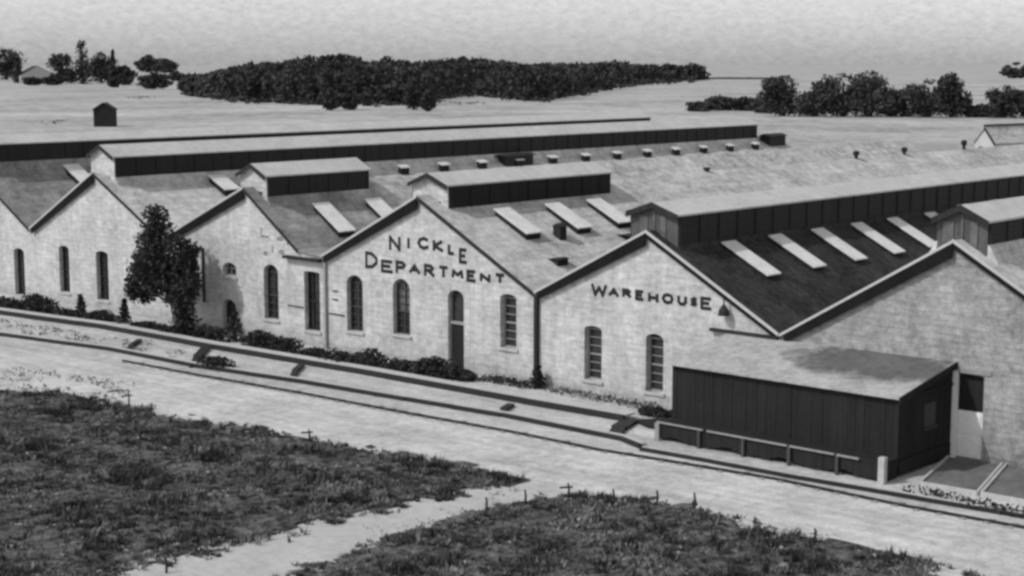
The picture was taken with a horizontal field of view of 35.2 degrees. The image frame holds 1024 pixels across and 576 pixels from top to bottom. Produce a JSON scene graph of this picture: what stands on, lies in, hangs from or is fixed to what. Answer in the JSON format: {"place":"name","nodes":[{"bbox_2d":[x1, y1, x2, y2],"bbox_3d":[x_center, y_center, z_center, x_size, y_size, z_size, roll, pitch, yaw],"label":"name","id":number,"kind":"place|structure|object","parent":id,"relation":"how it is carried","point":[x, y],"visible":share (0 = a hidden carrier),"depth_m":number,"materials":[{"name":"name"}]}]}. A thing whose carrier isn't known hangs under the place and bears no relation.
{"place":"outdoors","nodes":[
{"label":"outdoors","id":0,"kind":"place"},
{"bbox_2d":[61,481,570,575],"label":"path","id":1,"kind":"structure","parent":0,"point":[320,542],"depth_m":52.20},
{"bbox_2d":[363,486,516,536],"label":"weeds","id":2,"kind":"object","parent":1,"relation":"on","point":[450,511],"visible":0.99,"depth_m":55.09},
{"bbox_2d":[0,386,984,575],"bbox_3d":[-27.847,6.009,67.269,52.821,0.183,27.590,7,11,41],"label":"meadow ground","id":3,"kind":"structure","parent":0,"point":[17,531],"depth_m":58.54,"materials":[{"name":"plant"}]},
{"bbox_2d":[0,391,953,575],"bbox_3d":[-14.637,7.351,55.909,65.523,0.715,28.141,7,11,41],"label":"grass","id":4,"kind":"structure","parent":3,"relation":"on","point":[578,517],"depth_m":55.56,"materials":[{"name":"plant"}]},
{"bbox_2d":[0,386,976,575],"bbox_3d":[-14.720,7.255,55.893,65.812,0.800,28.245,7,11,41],"label":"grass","id":5,"kind":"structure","parent":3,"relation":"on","point":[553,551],"depth_m":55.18,"materials":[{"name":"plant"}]},
{"bbox_2d":[0,347,1023,575],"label":"road","id":6,"kind":"structure","parent":0,"point":[980,547],"depth_m":62.56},
{"bbox_2d":[0,367,134,397],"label":"weeds","id":7,"kind":"object","parent":6,"relation":"on","point":[105,384],"visible":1,"depth_m":77.83,"materials":[{"name":"grey plant"}]},
{"bbox_2d":[0,65,1023,149],"bbox_3d":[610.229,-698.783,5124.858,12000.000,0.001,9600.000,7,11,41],"label":"ground","id":8,"kind":"structure","parent":0,"point":[25,109],"depth_m":547.50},
{"bbox_2d":[0,48,27,79],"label":"tree","id":9,"kind":"object","parent":8,"relation":"on","point":[7,65],"visible":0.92,"depth_m":1454.92,"materials":[{"name":"black plant"}]},
{"bbox_2d":[12,57,21,82],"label":"tree","id":10,"kind":"object","parent":8,"relation":"on","point":[17,71],"visible":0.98,"depth_m":1228.07,"materials":[{"name":"black plant"}]},
{"bbox_2d":[21,76,41,84],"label":"tree","id":11,"kind":"object","parent":8,"relation":"on","point":[33,80],"visible":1,"depth_m":1110.19,"materials":[{"name":"black plant"}]},
{"bbox_2d":[19,66,51,82],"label":"farmhouse","id":12,"kind":"object","parent":8,"relation":"on","point":[36,71],"visible":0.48,"depth_m":1229.53,"materials":[{"name":"paint"}]},
{"bbox_2d":[40,76,65,84],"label":"bush","id":13,"kind":"object","parent":8,"relation":"on","point":[53,80],"visible":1,"depth_m":1110.55,"materials":[{"name":"black plant"}]},
{"bbox_2d":[46,53,77,83],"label":"tree","id":14,"kind":"object","parent":8,"relation":"on","point":[59,62],"visible":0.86,"depth_m":1164.95,"materials":[{"name":"black plant"}]},
{"bbox_2d":[70,40,93,83],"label":"tree","id":15,"kind":"object","parent":8,"relation":"on","point":[82,74],"visible":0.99,"depth_m":1165.92,"materials":[{"name":"black plant"}]},
{"bbox_2d":[83,51,118,82],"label":"tree","id":16,"kind":"object","parent":8,"relation":"on","point":[100,65],"visible":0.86,"depth_m":1226.42,"materials":[{"name":"black plant"}]},
{"bbox_2d":[92,102,117,126],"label":"hut","id":17,"kind":"object","parent":8,"relation":"on","point":[104,114],"visible":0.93,"depth_m":389.52,"materials":[{"name":"wood"}]},
{"bbox_2d":[109,49,117,78],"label":"tree","id":18,"kind":"object","parent":8,"relation":"on","point":[112,63],"visible":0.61,"depth_m":1110.79,"materials":[{"name":"black plant"}]},
{"bbox_2d":[107,76,121,87],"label":"tree","id":19,"kind":"object","parent":8,"relation":"on","point":[115,81],"visible":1,"depth_m":1014.91,"materials":[{"name":"black plant"}]},
{"bbox_2d":[112,65,137,84],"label":"tree","id":20,"kind":"object","parent":8,"relation":"on","point":[125,74],"visible":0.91,"depth_m":1110.85,"materials":[{"name":"black plant"}]},
{"bbox_2d":[133,54,162,72],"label":"tree","id":21,"kind":"object","parent":8,"relation":"on","point":[146,63],"visible":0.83,"depth_m":2591.25,"materials":[{"name":"black plant"}]},
{"bbox_2d":[135,72,173,88],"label":"bush","id":22,"kind":"object","parent":8,"relation":"on","point":[152,80],"visible":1,"depth_m":950.88,"materials":[{"name":"black plant"}]},
{"bbox_2d":[150,58,179,72],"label":"tree","id":23,"kind":"object","parent":8,"relation":"on","point":[165,65],"visible":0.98,"depth_m":2454.57,"materials":[{"name":"black plant"}]},
{"bbox_2d":[176,76,195,90],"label":"tree","id":24,"kind":"object","parent":8,"relation":"on","point":[181,85],"visible":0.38,"depth_m":804.85,"materials":[{"name":"black plant"}]},
{"bbox_2d":[0,111,651,295],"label":"workshop building","id":25,"kind":"structure","parent":8,"relation":"on","point":[41,174],"depth_m":113.62,"materials":[{"name":"stone"}]},
{"bbox_2d":[17,249,25,293],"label":"window","id":26,"kind":"structure","parent":25,"relation":"in","point":[21,270],"depth_m":107.68,"materials":[{"name":"black glass"}]},
{"bbox_2d":[316,87,342,109],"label":"tree","id":27,"kind":"object","parent":8,"relation":"on","point":[328,99],"visible":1,"depth_m":524.05,"materials":[{"name":"black plant"}]},
{"bbox_2d":[337,88,360,109],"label":"tree","id":28,"kind":"object","parent":8,"relation":"on","point":[348,101],"visible":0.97,"depth_m":530.21,"materials":[{"name":"black plant"}]},
{"bbox_2d":[356,89,378,105],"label":"tree","id":29,"kind":"object","parent":8,"relation":"on","point":[367,97],"visible":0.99,"depth_m":575.69,"materials":[{"name":"black plant"}]},
{"bbox_2d":[29,117,791,320],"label":"workshop building","id":30,"kind":"structure","parent":8,"relation":"on","point":[85,229],"depth_m":105.67,"materials":[{"name":"stone"}]},
{"bbox_2d":[58,246,70,294],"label":"window","id":31,"kind":"structure","parent":30,"relation":"in","point":[66,273],"depth_m":104.01,"materials":[{"name":"black glass"}]},
{"bbox_2d":[95,251,109,303],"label":"window","id":32,"kind":"structure","parent":30,"relation":"in","point":[104,279],"depth_m":101.23,"materials":[{"name":"black glass"}]},
{"bbox_2d":[494,152,536,166],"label":"roof vent","id":33,"kind":"object","parent":30,"relation":"on","point":[506,160],"visible":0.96,"depth_m":125.54,"materials":[{"name":"metal"}]},
{"bbox_2d":[758,133,786,145],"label":"roof vent","id":34,"kind":"object","parent":30,"relation":"on","point":[773,139],"visible":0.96,"depth_m":153.17,"materials":[{"name":"metal"}]},
{"bbox_2d":[402,83,423,109],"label":"tree","id":35,"kind":"object","parent":8,"relation":"on","point":[411,99],"visible":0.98,"depth_m":530.03,"materials":[{"name":"black plant"}]},
{"bbox_2d":[420,90,435,111],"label":"tree","id":36,"kind":"object","parent":8,"relation":"on","point":[428,102],"visible":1,"depth_m":512.80,"materials":[{"name":"black plant"}]},
{"bbox_2d":[178,53,711,106],"bbox_3d":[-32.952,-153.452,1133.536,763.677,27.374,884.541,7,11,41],"label":"wood","id":37,"kind":"object","parent":8,"relation":"on","point":[308,80],"visible":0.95,"depth_m":699.47,"materials":[{"name":"plant"}]},
{"bbox_2d":[166,140,923,347],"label":"workshop building","id":38,"kind":"structure","parent":8,"relation":"on","point":[266,235],"depth_m":91.83,"materials":[{"name":"stone"}]},
{"bbox_2d":[221,263,237,279],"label":"window","id":39,"kind":"structure","parent":38,"relation":"in","point":[231,269],"depth_m":92.53,"materials":[{"name":"grey glass"}]},
{"bbox_2d":[226,300,236,328],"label":"window","id":40,"kind":"structure","parent":38,"relation":"in","point":[231,307],"depth_m":93.11,"materials":[{"name":"black glass"}]},
{"bbox_2d":[262,265,279,322],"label":"window","id":41,"kind":"structure","parent":38,"relation":"in","point":[273,297],"depth_m":90.32,"materials":[{"name":"black glass"}]},
{"bbox_2d":[303,271,321,334],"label":"window","id":42,"kind":"structure","parent":38,"relation":"in","point":[313,277],"depth_m":88.06,"materials":[{"name":"black glass"}]},
{"bbox_2d":[320,144,1023,382],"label":"workshop building","id":43,"kind":"structure","parent":8,"relation":"on","point":[459,267],"depth_m":83.32,"materials":[{"name":"stone"}]},
{"bbox_2d":[345,275,364,335],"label":"window","id":44,"kind":"structure","parent":43,"relation":"in","point":[356,284],"depth_m":85.77,"materials":[{"name":"black glass"}]},
{"bbox_2d":[391,279,411,338],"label":"window","id":45,"kind":"structure","parent":43,"relation":"in","point":[403,290],"depth_m":83.39,"materials":[{"name":"black glass"}]},
{"bbox_2d":[452,324,463,369],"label":"door","id":46,"kind":"structure","parent":43,"relation":"in","point":[457,330],"depth_m":80.81,"materials":[{"name":"wood"}]},
{"bbox_2d":[498,294,517,352],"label":"window","id":47,"kind":"structure","parent":43,"relation":"in","point":[510,302],"depth_m":78.49,"materials":[{"name":"black glass"}]},
{"bbox_2d":[549,257,568,265],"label":"roof vent","id":48,"kind":"object","parent":43,"relation":"on","point":[560,261],"visible":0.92,"depth_m":80.20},
{"bbox_2d":[553,222,566,240],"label":"roof vent","id":49,"kind":"object","parent":43,"relation":"on","point":[560,231],"visible":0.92,"depth_m":82.91,"materials":[{"name":"metal"}]},
{"bbox_2d":[685,100,716,111],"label":"bush","id":50,"kind":"object","parent":8,"relation":"on","point":[699,106],"visible":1,"depth_m":511.94,"materials":[{"name":"black plant"}]},
{"bbox_2d":[704,94,733,110],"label":"bush","id":51,"kind":"object","parent":8,"relation":"on","point":[719,101],"visible":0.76,"depth_m":524.09,"materials":[{"name":"black plant"}]},
{"bbox_2d":[726,96,758,110],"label":"bush","id":52,"kind":"object","parent":8,"relation":"on","point":[744,103],"visible":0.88,"depth_m":518.52,"materials":[{"name":"black plant"}]},
{"bbox_2d":[755,75,800,115],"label":"tree","id":53,"kind":"object","parent":8,"relation":"on","point":[777,96],"visible":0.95,"depth_m":465.40,"materials":[{"name":"black plant"}]},
{"bbox_2d":[533,163,1023,408],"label":"warehouse building","id":54,"kind":"structure","parent":8,"relation":"on","point":[634,314],"depth_m":74.37,"materials":[{"name":"stone"}]},
{"bbox_2d":[581,326,602,384],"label":"window","id":55,"kind":"structure","parent":54,"relation":"in","point":[594,333],"depth_m":75.12,"materials":[{"name":"black glass"}]},
{"bbox_2d":[642,334,664,396],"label":"window","id":56,"kind":"structure","parent":54,"relation":"in","point":[656,341],"depth_m":72.77,"materials":[{"name":"black glass"}]},
{"bbox_2d":[718,296,728,315],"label":"hanging lamp","id":57,"kind":"object","parent":54,"relation":"attached to","point":[723,310],"visible":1,"depth_m":69.12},
{"bbox_2d":[655,333,957,484],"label":"loading shed","id":58,"kind":"structure","parent":8,"relation":"on","point":[880,417],"depth_m":62.72,"materials":[{"name":"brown wood"}]},
{"bbox_2d":[923,401,937,430],"bbox_3d":[15.973,4.859,61.595,0.090,1.010,1.050,7,11,41],"label":"window","id":59,"kind":"structure","parent":58,"relation":"in","point":[929,408],"depth_m":61.56,"materials":[{"name":"glass"}]},
{"bbox_2d":[793,80,840,116],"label":"tree","id":60,"kind":"object","parent":8,"relation":"on","point":[806,105],"visible":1,"depth_m":460.54,"materials":[{"name":"black plant"}]},
{"bbox_2d":[813,72,870,116],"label":"tree","id":61,"kind":"object","parent":8,"relation":"on","point":[842,106],"visible":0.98,"depth_m":460.06,"materials":[{"name":"black plant"}]},
{"bbox_2d":[845,69,900,116],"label":"tree","id":62,"kind":"object","parent":8,"relation":"on","point":[878,107],"visible":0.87,"depth_m":460.09,"materials":[{"name":"black plant"}]},
{"bbox_2d":[877,89,918,116],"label":"tree","id":63,"kind":"object","parent":8,"relation":"on","point":[901,110],"visible":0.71,"depth_m":460.39,"materials":[{"name":"black plant"}]},
{"bbox_2d":[779,196,1023,467],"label":"workshop building","id":64,"kind":"structure","parent":8,"relation":"on","point":[955,293],"depth_m":62.44,"materials":[{"name":"brick"}]},
{"bbox_2d":[957,409,982,458],"bbox_3d":[17.756,5.675,62.589,1.040,1.820,0.090,7,11,41],"label":"door","id":65,"kind":"structure","parent":64,"relation":"in","point":[969,435],"depth_m":62.56,"materials":[{"name":"white paint"}]},
{"bbox_2d":[901,78,954,117],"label":"tree","id":66,"kind":"object","parent":8,"relation":"on","point":[925,103],"visible":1,"depth_m":455.67,"materials":[{"name":"black plant"}]},
{"bbox_2d":[912,143,957,152],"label":"garden wall","id":67,"kind":"structure","parent":8,"relation":"on","point":[929,147],"depth_m":271.62,"materials":[{"name":"paint"}]},
{"bbox_2d":[936,71,973,117],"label":"tree","id":68,"kind":"object","parent":8,"relation":"on","point":[958,102],"visible":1,"depth_m":456.17,"materials":[{"name":"black plant"}]},
{"bbox_2d":[919,455,1002,495],"bbox_3d":[16.779,6.982,60.277,2.228,0.230,5.075,4,9,27],"label":"planting bed","id":69,"kind":"object","parent":8,"relation":"on","point":[963,476],"visible":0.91,"depth_m":60.07,"materials":[{"name":"concrete"}]},
{"bbox_2d":[962,103,991,117],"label":"bush","id":70,"kind":"object","parent":8,"relation":"on","point":[980,110],"visible":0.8,"depth_m":456.61,"materials":[{"name":"black plant"}]},
{"bbox_2d":[973,123,1023,147],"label":"white house","id":71,"kind":"structure","parent":8,"relation":"on","point":[991,135],"depth_m":263.11,"materials":[{"name":"paint"}]},
{"bbox_2d":[980,463,1023,503],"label":"planting bed","id":72,"kind":"object","parent":8,"relation":"on","point":[1005,483],"visible":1,"depth_m":58.51,"materials":[{"name":"concrete"}]},
{"bbox_2d":[984,85,1023,117],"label":"tree","id":73,"kind":"object","parent":8,"relation":"on","point":[1004,104],"visible":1,"depth_m":451.88,"materials":[{"name":"black plant"}]},
{"bbox_2d":[999,61,1023,77],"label":"tree","id":74,"kind":"object","parent":8,"relation":"on","point":[1009,71],"visible":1,"depth_m":1608.15,"materials":[{"name":"black plant"}]},
{"bbox_2d":[0,292,1023,575],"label":"yard","id":75,"kind":"structure","parent":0,"point":[912,478],"depth_m":74.10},
{"bbox_2d":[0,295,26,309],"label":"bush","id":76,"kind":"object","parent":75,"relation":"on","point":[9,303],"visible":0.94,"depth_m":100.67,"materials":[{"name":"black plant"}]},
{"bbox_2d":[19,292,60,313],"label":"bush","id":77,"kind":"object","parent":75,"relation":"on","point":[37,302],"visible":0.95,"depth_m":99.78,"materials":[{"name":"black plant"}]},
{"bbox_2d":[49,307,85,317],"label":"bush","id":78,"kind":"object","parent":75,"relation":"on","point":[68,312],"visible":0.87,"depth_m":97.76,"materials":[{"name":"black plant"}]},
{"bbox_2d":[75,293,86,311],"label":"bush","id":79,"kind":"object","parent":75,"relation":"on","point":[81,305],"visible":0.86,"depth_m":98.49,"materials":[{"name":"black plant"}]},
{"bbox_2d":[0,318,184,357],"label":"weeds","id":80,"kind":"object","parent":75,"relation":"on","point":[85,337],"visible":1,"depth_m":90.64,"materials":[{"name":"grey plant"}]},
{"bbox_2d":[81,309,119,321],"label":"bush","id":81,"kind":"object","parent":75,"relation":"on","point":[102,315],"visible":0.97,"depth_m":96.27,"materials":[{"name":"black plant"}]},
{"bbox_2d":[117,298,131,323],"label":"bush","id":82,"kind":"object","parent":75,"relation":"on","point":[124,316],"visible":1,"depth_m":95.65,"materials":[{"name":"black plant"}]},
{"bbox_2d":[129,320,167,330],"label":"bush","id":83,"kind":"object","parent":75,"relation":"on","point":[153,325],"visible":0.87,"depth_m":93.19,"materials":[{"name":"black plant"}]},
{"bbox_2d":[123,203,202,322],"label":"tree","id":84,"kind":"object","parent":75,"relation":"on","point":[153,270],"visible":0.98,"depth_m":91.35,"materials":[{"name":"black plant"}]},
{"bbox_2d":[168,281,201,336],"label":"ivy shrub","id":85,"kind":"object","parent":75,"relation":"on","point":[184,320],"visible":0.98,"depth_m":90.49,"materials":[{"name":"black plant"}]},
{"bbox_2d":[189,347,209,367],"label":"crossing plank","id":86,"kind":"object","parent":75,"relation":"on","point":[201,352],"visible":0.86,"depth_m":84.79,"materials":[{"name":"wood"}]},
{"bbox_2d":[192,323,225,341],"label":"bush","id":87,"kind":"object","parent":75,"relation":"on","point":[211,332],"visible":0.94,"depth_m":89.21,"materials":[{"name":"black plant"}]},
{"bbox_2d":[197,355,235,370],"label":"bush","id":88,"kind":"object","parent":75,"relation":"on","point":[216,361],"visible":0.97,"depth_m":81.54,"materials":[{"name":"black plant"}]},
{"bbox_2d":[224,310,243,341],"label":"bush","id":89,"kind":"object","parent":75,"relation":"on","point":[233,331],"visible":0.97,"depth_m":89.39,"materials":[{"name":"black plant"}]},
{"bbox_2d":[237,329,275,348],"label":"bush","id":90,"kind":"object","parent":75,"relation":"on","point":[257,338],"visible":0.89,"depth_m":87.50,"materials":[{"name":"black plant"}]},
{"bbox_2d":[265,335,304,353],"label":"bush","id":91,"kind":"object","parent":75,"relation":"on","point":[285,344],"visible":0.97,"depth_m":85.72,"materials":[{"name":"black plant"}]},
{"bbox_2d":[300,346,325,356],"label":"bush","id":92,"kind":"object","parent":75,"relation":"on","point":[313,351],"visible":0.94,"depth_m":84.77,"materials":[{"name":"black plant"}]},
{"bbox_2d":[0,307,634,420],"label":"boardwalk","id":93,"kind":"structure","parent":75,"relation":"on","point":[536,401],"depth_m":80.95,"materials":[{"name":"concrete"}]},
{"bbox_2d":[0,331,646,448],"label":"kerb","id":94,"kind":"structure","parent":75,"relation":"on","point":[631,441],"depth_m":75.44,"materials":[{"name":"concrete"}]},
{"bbox_2d":[318,348,357,363],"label":"bush","id":95,"kind":"object","parent":75,"relation":"on","point":[340,356],"visible":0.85,"depth_m":82.65,"materials":[{"name":"black plant"}]},
{"bbox_2d":[348,347,388,367],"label":"bush","id":96,"kind":"object","parent":75,"relation":"on","point":[366,357],"visible":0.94,"depth_m":81.71,"materials":[{"name":"black plant"}]},
{"bbox_2d":[378,357,418,372],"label":"bush","id":97,"kind":"object","parent":75,"relation":"on","point":[399,365],"visible":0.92,"depth_m":80.51,"materials":[{"name":"black plant"}]},
{"bbox_2d":[409,355,460,380],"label":"bush","id":98,"kind":"object","parent":75,"relation":"on","point":[434,366],"visible":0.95,"depth_m":78.69,"materials":[{"name":"black plant"}]},
{"bbox_2d":[451,368,478,382],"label":"bush","id":99,"kind":"object","parent":75,"relation":"on","point":[466,375],"visible":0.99,"depth_m":78.27,"materials":[{"name":"black plant"}]},
{"bbox_2d":[476,373,532,387],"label":"weeds","id":100,"kind":"object","parent":75,"relation":"on","point":[513,381],"visible":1,"depth_m":77.63,"materials":[{"name":"grey plant"}]},
{"bbox_2d":[528,363,547,389],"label":"bush","id":101,"kind":"object","parent":75,"relation":"on","point":[537,381],"visible":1,"depth_m":76.42,"materials":[{"name":"black plant"}]},
{"bbox_2d":[122,359,1023,528],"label":"rail","id":102,"kind":"object","parent":75,"relation":"on","point":[781,480],"visible":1,"depth_m":63.93,"materials":[{"name":"metal"}]},
{"bbox_2d":[542,385,658,408],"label":"weeds","id":103,"kind":"object","parent":75,"relation":"on","point":[609,397],"visible":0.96,"depth_m":73.85,"materials":[{"name":"grey plant"}]},
{"bbox_2d":[609,419,636,433],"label":"crossing plank","id":104,"kind":"object","parent":75,"relation":"on","point":[621,426],"visible":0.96,"depth_m":68.02,"materials":[{"name":"wood"}]},
{"bbox_2d":[637,404,671,417],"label":"bush","id":105,"kind":"object","parent":75,"relation":"on","point":[654,412],"visible":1,"depth_m":70.41,"materials":[{"name":"black plant"}]},
{"bbox_2d":[643,499,826,537],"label":"weeds","id":106,"kind":"object","parent":75,"relation":"on","point":[773,529],"visible":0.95,"depth_m":54.68,"materials":[{"name":"grey plant"}]},
{"bbox_2d":[639,446,1023,518],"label":"rail","id":107,"kind":"object","parent":75,"relation":"on","point":[855,486],"visible":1,"depth_m":59.06,"materials":[{"name":"metal"}]},
{"bbox_2d":[902,484,1023,517],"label":"weeds","id":108,"kind":"object","parent":75,"relation":"on","point":[993,504],"visible":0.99,"depth_m":56.31,"materials":[{"name":"grey plant"}]},
{"bbox_2d":[0,0,1023,65],"label":"sky","id":109,"kind":"structure","parent":0,"point":[184,32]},
{"bbox_2d":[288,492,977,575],"bbox_3d":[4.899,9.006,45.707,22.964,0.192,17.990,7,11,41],"label":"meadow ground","id":110,"kind":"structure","parent":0,"point":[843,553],"depth_m":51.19,"materials":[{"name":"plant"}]},
{"bbox_2d":[632,418,668,428],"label":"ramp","id":111,"kind":"structure","parent":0,"point":[648,423],"depth_m":69.12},
{"bbox_2d":[634,430,670,438],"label":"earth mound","id":112,"kind":"object","parent":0,"point":[648,433],"visible":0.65,"depth_m":66.99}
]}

